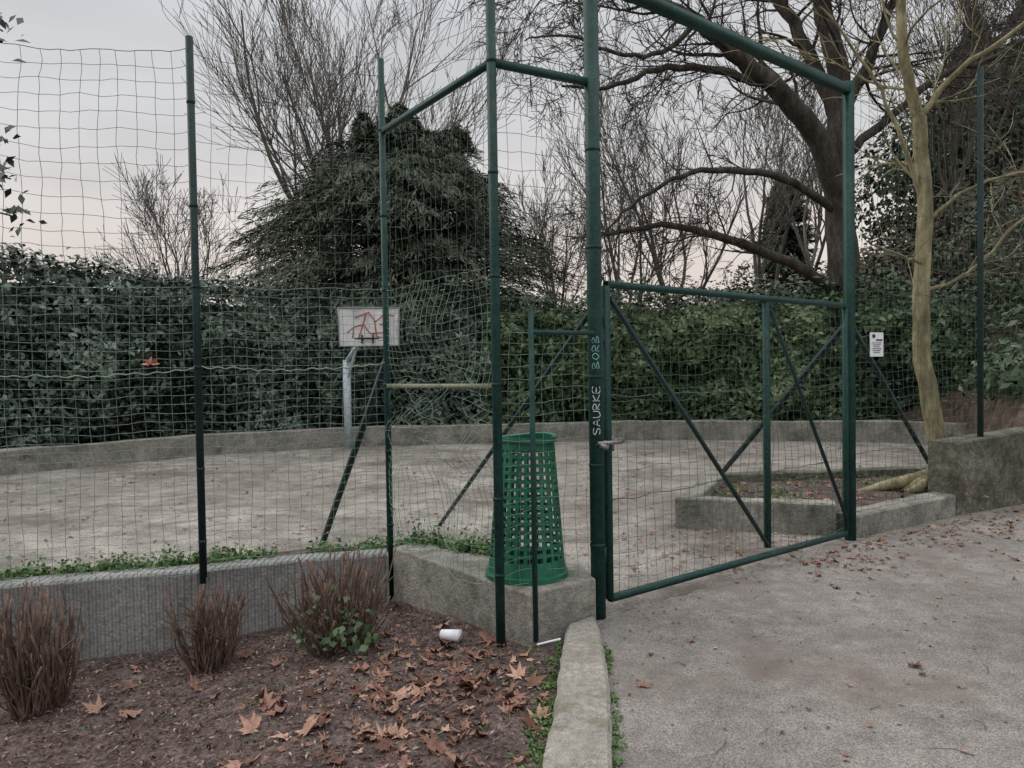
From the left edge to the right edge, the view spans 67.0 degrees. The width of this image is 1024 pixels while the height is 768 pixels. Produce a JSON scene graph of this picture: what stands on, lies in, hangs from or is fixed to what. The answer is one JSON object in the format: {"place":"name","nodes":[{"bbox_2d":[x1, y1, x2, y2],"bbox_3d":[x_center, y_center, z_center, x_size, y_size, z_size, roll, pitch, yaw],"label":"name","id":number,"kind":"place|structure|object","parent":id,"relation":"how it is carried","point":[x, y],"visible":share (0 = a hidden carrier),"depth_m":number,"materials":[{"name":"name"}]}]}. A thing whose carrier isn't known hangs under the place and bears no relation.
{"place":"outdoors","nodes":[
{"label":"outdoors","id":0,"kind":"place"},
{"bbox_2d":[0,440,1008,621],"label":"court","id":1,"kind":"object","parent":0,"point":[153,491],"visible":0.59,"depth_m":9.05,"materials":[{"name":"grey concrete"}]},
{"bbox_2d":[43,547,355,575],"bbox_3d":[-5.007,1.510,5.066,8.303,0.275,0.381,-1,2,-14],"label":"earth strip","id":2,"kind":"object","parent":1,"relation":"on","point":[292,552],"visible":0.03,"depth_m":6.00,"materials":[{"name":"soil"}]},
{"bbox_2d":[0,518,521,580],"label":"weeds","id":3,"kind":"object","parent":2,"relation":"on","point":[461,547],"visible":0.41,"depth_m":5.59,"materials":[{"name":"green plant"}]},
{"bbox_2d":[338,307,399,448],"bbox_3d":[-2.851,-0.071,14.387,1.396,2.680,0.822,0,2,32],"label":"basketball hoop","id":4,"kind":"object","parent":1,"relation":"on","point":[361,319],"visible":0.9,"depth_m":14.27,"materials":[{"name":"paint"}]},
{"bbox_2d":[393,542,595,646],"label":"concrete corner wall","id":5,"kind":"structure","parent":1,"relation":"on","point":[431,582],"depth_m":4.88,"materials":[{"name":"grey concrete"}]},
{"bbox_2d":[485,432,568,585],"bbox_3d":[0.087,0.761,4.892,0.528,0.887,0.528,-1,2,0],"label":"litter bin","id":6,"kind":"object","parent":5,"relation":"on","point":[546,575],"visible":0.73,"depth_m":4.73,"materials":[{"name":"plastic"}]},
{"bbox_2d":[0,0,1023,646],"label":"wire fence","id":7,"kind":"object","parent":1,"relation":"on","point":[588,80],"visible":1,"depth_m":5.24,"materials":[{"name":"green metal"}]},
{"bbox_2d":[142,356,158,366],"bbox_3d":[-2.423,-0.151,5.183,0.132,0.071,0.038,-1,2,0],"label":"caught leaf","id":8,"kind":"object","parent":7,"relation":"attached to","point":[151,362],"visible":1,"depth_m":5.18,"materials":[{"name":"plant"}]},
{"bbox_2d":[596,281,848,601],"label":"metal gate","id":9,"kind":"structure","parent":7,"relation":"attached to","point":[608,443],"depth_m":5.69,"materials":[{"name":"green metal"}]},
{"bbox_2d":[870,332,882,356],"bbox_3d":[3.265,-0.354,6.923,0.170,0.215,0.007,-2,2,-26],"label":"notice sign","id":10,"kind":"object","parent":7,"relation":"attached to","point":[876,344],"visible":1,"depth_m":6.92,"materials":[{"name":"white paper"}]},
{"bbox_2d":[2,445,1023,757],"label":"fallen leaves","id":11,"kind":"object","parent":1,"relation":"on","point":[952,529],"visible":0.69,"depth_m":6.91,"materials":[{"name":"brown plant"}]},
{"bbox_2d":[675,465,955,537],"bbox_3d":[3.651,1.333,8.109,4.317,0.595,2.275,-1,2,-8],"label":"raised planter","id":12,"kind":"object","parent":1,"relation":"on","point":[920,509],"visible":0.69,"depth_m":7.35,"materials":[{"name":"concrete"}]},
{"bbox_2d":[713,472,909,498],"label":"planter weeds","id":13,"kind":"object","parent":12,"relation":"on","point":[715,491],"visible":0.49,"depth_m":8.23,"materials":[{"name":"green plant"}]},
{"bbox_2d":[720,0,1023,492],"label":"plane tree","id":14,"kind":"object","parent":12,"relation":"in","point":[936,426],"visible":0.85,"depth_m":8.20,"materials":[{"name":"brown plant"}]},
{"bbox_2d":[0,0,1022,320],"label":"sky","id":15,"kind":"structure","parent":0,"point":[126,25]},
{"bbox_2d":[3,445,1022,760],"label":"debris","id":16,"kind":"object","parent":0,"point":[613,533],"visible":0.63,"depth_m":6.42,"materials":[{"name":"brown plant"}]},
{"bbox_2d":[596,504,1023,767],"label":"path","id":17,"kind":"structure","parent":0,"point":[682,699],"depth_m":4.07,"materials":[{"name":"concrete"}]},
{"bbox_2d":[543,616,611,767],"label":"kerb","id":18,"kind":"structure","parent":17,"relation":"on","point":[580,734],"depth_m":3.50,"materials":[{"name":"concrete"}]},
{"bbox_2d":[807,194,1023,434],"bbox_3d":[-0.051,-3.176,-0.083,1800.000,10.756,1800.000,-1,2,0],"label":"ground","id":19,"kind":"structure","parent":0,"point":[993,422],"depth_m":13.38,"materials":[{"name":"brown soil"}]},
{"bbox_2d":[85,152,244,306],"bbox_3d":[-11.768,-3.002,26.902,4.739,9.004,6.614,-2,2,-38],"label":"bare tree","id":20,"kind":"object","parent":19,"relation":"on","point":[150,206],"visible":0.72,"depth_m":26.41,"materials":[{"name":"brown plant"}]},
{"bbox_2d":[0,548,388,672],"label":"concrete wall","id":21,"kind":"structure","parent":19,"relation":"on","point":[126,616],"depth_m":5.34,"materials":[{"name":"grey concrete"}]},
{"bbox_2d":[0,236,490,448],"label":"hedge","id":22,"kind":"object","parent":19,"relation":"on","point":[106,354],"visible":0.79,"depth_m":15.40,"materials":[{"name":"green plant"}]},
{"bbox_2d":[205,171,296,302],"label":"bare tree","id":23,"kind":"object","parent":19,"relation":"on","point":[223,181],"visible":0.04,"depth_m":27.11,"materials":[{"name":"brown plant"}]},
{"bbox_2d":[0,597,563,767],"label":"soil bed","id":24,"kind":"object","parent":19,"relation":"on","point":[547,650],"visible":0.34,"depth_m":4.08,"materials":[{"name":"brown soil"}]},
{"bbox_2d":[0,12,47,235],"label":"evergreen shrub","id":25,"kind":"object","parent":24,"relation":"on","point":[13,209],"visible":1,"depth_m":3.01,"materials":[{"name":"green plant"}]},
{"bbox_2d":[0,582,97,722],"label":"cut shrub","id":26,"kind":"object","parent":24,"relation":"on","point":[30,689],"visible":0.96,"depth_m":4.38,"materials":[{"name":"brown plant"}]},
{"bbox_2d":[160,578,250,674],"bbox_3d":[-1.920,1.531,4.903,0.546,0.586,0.545,-1,2,0],"label":"cut shrub","id":27,"kind":"object","parent":24,"relation":"on","point":[207,657],"visible":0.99,"depth_m":4.82,"materials":[{"name":"brown plant"}]},
{"bbox_2d":[261,544,403,657],"bbox_3d":[-1.097,1.377,4.884,0.781,0.636,0.817,-1,2,0],"label":"cut shrub","id":28,"kind":"object","parent":24,"relation":"on","point":[320,588],"visible":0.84,"depth_m":4.79,"materials":[{"name":"brown plant"}]},
{"bbox_2d":[290,582,378,659],"bbox_3d":[-1.077,1.419,4.694,0.538,0.437,0.333,-1,2,0],"label":"ivy plant","id":29,"kind":"object","parent":24,"relation":"on","point":[372,640],"visible":0.86,"depth_m":4.66,"materials":[{"name":"green plant"}]},
{"bbox_2d":[76,641,627,767],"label":"grass tufts","id":30,"kind":"object","parent":24,"relation":"on","point":[540,757],"visible":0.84,"depth_m":3.58,"materials":[{"name":"green plant"}]},
{"bbox_2d":[439,629,462,641],"bbox_3d":[-0.373,1.512,4.667,0.134,0.081,0.082,0,2,24],"label":"paper cup","id":31,"kind":"object","parent":24,"relation":"on","point":[455,635],"visible":1,"depth_m":4.64,"materials":[{"name":"white paper"}]},
{"bbox_2d":[18,603,988,767],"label":"fallen leaves","id":32,"kind":"object","parent":24,"relation":"on","point":[380,692],"depth_m":3.88,"materials":[{"name":"brown plant"}]},
{"bbox_2d":[537,638,560,645],"bbox_3d":[0.208,1.460,4.380,0.139,0.054,0.010,0,2,17],"label":"white stick","id":33,"kind":"object","parent":24,"relation":"on","point":[546,642],"visible":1,"depth_m":4.38,"materials":[{"name":"plastic"}]},
{"bbox_2d":[159,0,534,281],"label":"bare tree","id":34,"kind":"object","parent":19,"relation":"on","point":[329,98],"visible":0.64,"depth_m":24.11,"materials":[{"name":"brown plant"}]},
{"bbox_2d":[201,101,585,393],"bbox_3d":[-3.187,-3.030,20.605,11.106,8.881,11.853,0,2,42],"label":"conifer tree","id":35,"kind":"object","parent":19,"relation":"on","point":[324,196],"visible":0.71,"depth_m":18.29,"materials":[{"name":"green plant"}]},
{"bbox_2d":[0,419,966,475],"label":"wall","id":36,"kind":"structure","parent":19,"relation":"on","point":[649,431],"depth_m":14.90,"materials":[{"name":"concrete"}]},
{"bbox_2d":[499,139,608,308],"bbox_3d":[1.160,-3.412,26.004,4.210,8.612,5.340,0,2,22],"label":"bare tree","id":37,"kind":"object","parent":19,"relation":"on","point":[539,226],"visible":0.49,"depth_m":25.48,"materials":[{"name":"brown plant"}]},
{"bbox_2d":[507,62,711,307],"bbox_3d":[2.888,-4.069,21.270,5.096,10.154,5.995,-1,2,15],"label":"bare tree","id":38,"kind":"object","parent":19,"relation":"on","point":[629,201],"visible":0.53,"depth_m":20.98,"materials":[{"name":"brown plant"}]},
{"bbox_2d":[562,2,789,322],"bbox_3d":[4.215,-5.319,23.426,6.866,11.699,5.790,-1,2,-19],"label":"bare tree","id":39,"kind":"object","parent":19,"relation":"on","point":[718,258],"visible":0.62,"depth_m":22.86,"materials":[{"name":"brown plant"}]},
{"bbox_2d":[402,0,1023,416],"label":"tree","id":40,"kind":"object","parent":19,"relation":"on","point":[822,142],"visible":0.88,"depth_m":15.60,"materials":[{"name":"brown plant"}]},
{"bbox_2d":[481,261,976,423],"bbox_3d":[4.416,-0.636,16.882,10.491,4.046,2.724,-1,2,12],"label":"ivy hedge","id":41,"kind":"object","parent":19,"relation":"on","point":[513,370],"visible":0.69,"depth_m":16.58,"materials":[{"name":"green plant"}]},
{"bbox_2d":[756,173,825,294],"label":"cypress tree","id":42,"kind":"object","parent":19,"relation":"on","point":[792,247],"visible":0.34,"depth_m":39.27,"materials":[{"name":"green plant"}]},
{"bbox_2d":[699,11,885,309],"bbox_3d":[8.713,-5.643,24.384,4.440,10.800,6.437,-1,2,0],"label":"bare tree","id":43,"kind":"object","parent":19,"relation":"on","point":[778,198],"visible":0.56,"depth_m":24.37,"materials":[{"name":"brown plant"}]},
{"bbox_2d":[583,128,1023,394],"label":"hillside scrub","id":44,"kind":"object","parent":19,"relation":"on","point":[885,256],"visible":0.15,"depth_m":21.67,"materials":[{"name":"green plant"}]},
{"bbox_2d":[761,77,888,282],"bbox_3d":[11.338,-6.598,28.384,4.267,10.402,8.587,0,2,30],"label":"bare tree","id":45,"kind":"object","parent":19,"relation":"on","point":[817,238],"visible":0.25,"depth_m":28.26,"materials":[{"name":"brown plant"}]},
{"bbox_2d":[816,21,1023,268],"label":"hillside evergreens","id":46,"kind":"object","parent":19,"relation":"on","point":[898,178],"visible":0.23,"depth_m":29.11,"materials":[{"name":"green plant"}]},
{"bbox_2d":[860,0,1023,289],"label":"bare tree","id":47,"kind":"object","parent":19,"relation":"on","point":[952,178],"visible":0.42,"depth_m":21.57,"materials":[{"name":"brown plant"}]},
{"bbox_2d":[875,100,1023,410],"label":"saplings","id":48,"kind":"object","parent":19,"relation":"on","point":[1006,241],"visible":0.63,"depth_m":12.63,"materials":[{"name":"brown plant"}]},
{"bbox_2d":[892,0,1023,242],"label":"bare tree","id":49,"kind":"object","parent":19,"relation":"on","point":[967,73],"visible":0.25,"depth_m":26.29,"materials":[{"name":"brown plant"}]},
{"bbox_2d":[908,9,1007,186],"bbox_3d":[20.898,-12.305,35.696,5.889,10.114,5.693,0,2,37],"label":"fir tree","id":50,"kind":"object","parent":19,"relation":"on","point":[964,73],"visible":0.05,"depth_m":35.26,"materials":[{"name":"green plant"}]},
{"bbox_2d":[907,0,1023,124],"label":"bare tree","id":51,"kind":"object","parent":19,"relation":"on","point":[1014,11],"visible":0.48,"depth_m":16.07,"materials":[{"name":"brown plant"}]},
{"bbox_2d":[913,180,1023,401],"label":"ivy shrubs","id":52,"kind":"object","parent":19,"relation":"on","point":[1010,392],"visible":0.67,"depth_m":13.63,"materials":[{"name":"green plant"}]},
{"bbox_2d":[913,298,1023,408],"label":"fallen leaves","id":53,"kind":"object","parent":19,"relation":"on","point":[971,371],"visible":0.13,"depth_m":13.80,"materials":[{"name":"plant"}]},
{"bbox_2d":[928,426,1023,515],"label":"retaining wall","id":54,"kind":"structure","parent":19,"relation":"on","point":[990,464],"depth_m":7.99,"materials":[{"name":"concrete"}]},
{"bbox_2d":[993,0,1023,115],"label":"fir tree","id":55,"kind":"object","parent":19,"relation":"on","point":[1012,36],"visible":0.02,"depth_m":39.81,"materials":[{"name":"green plant"}]}
]}

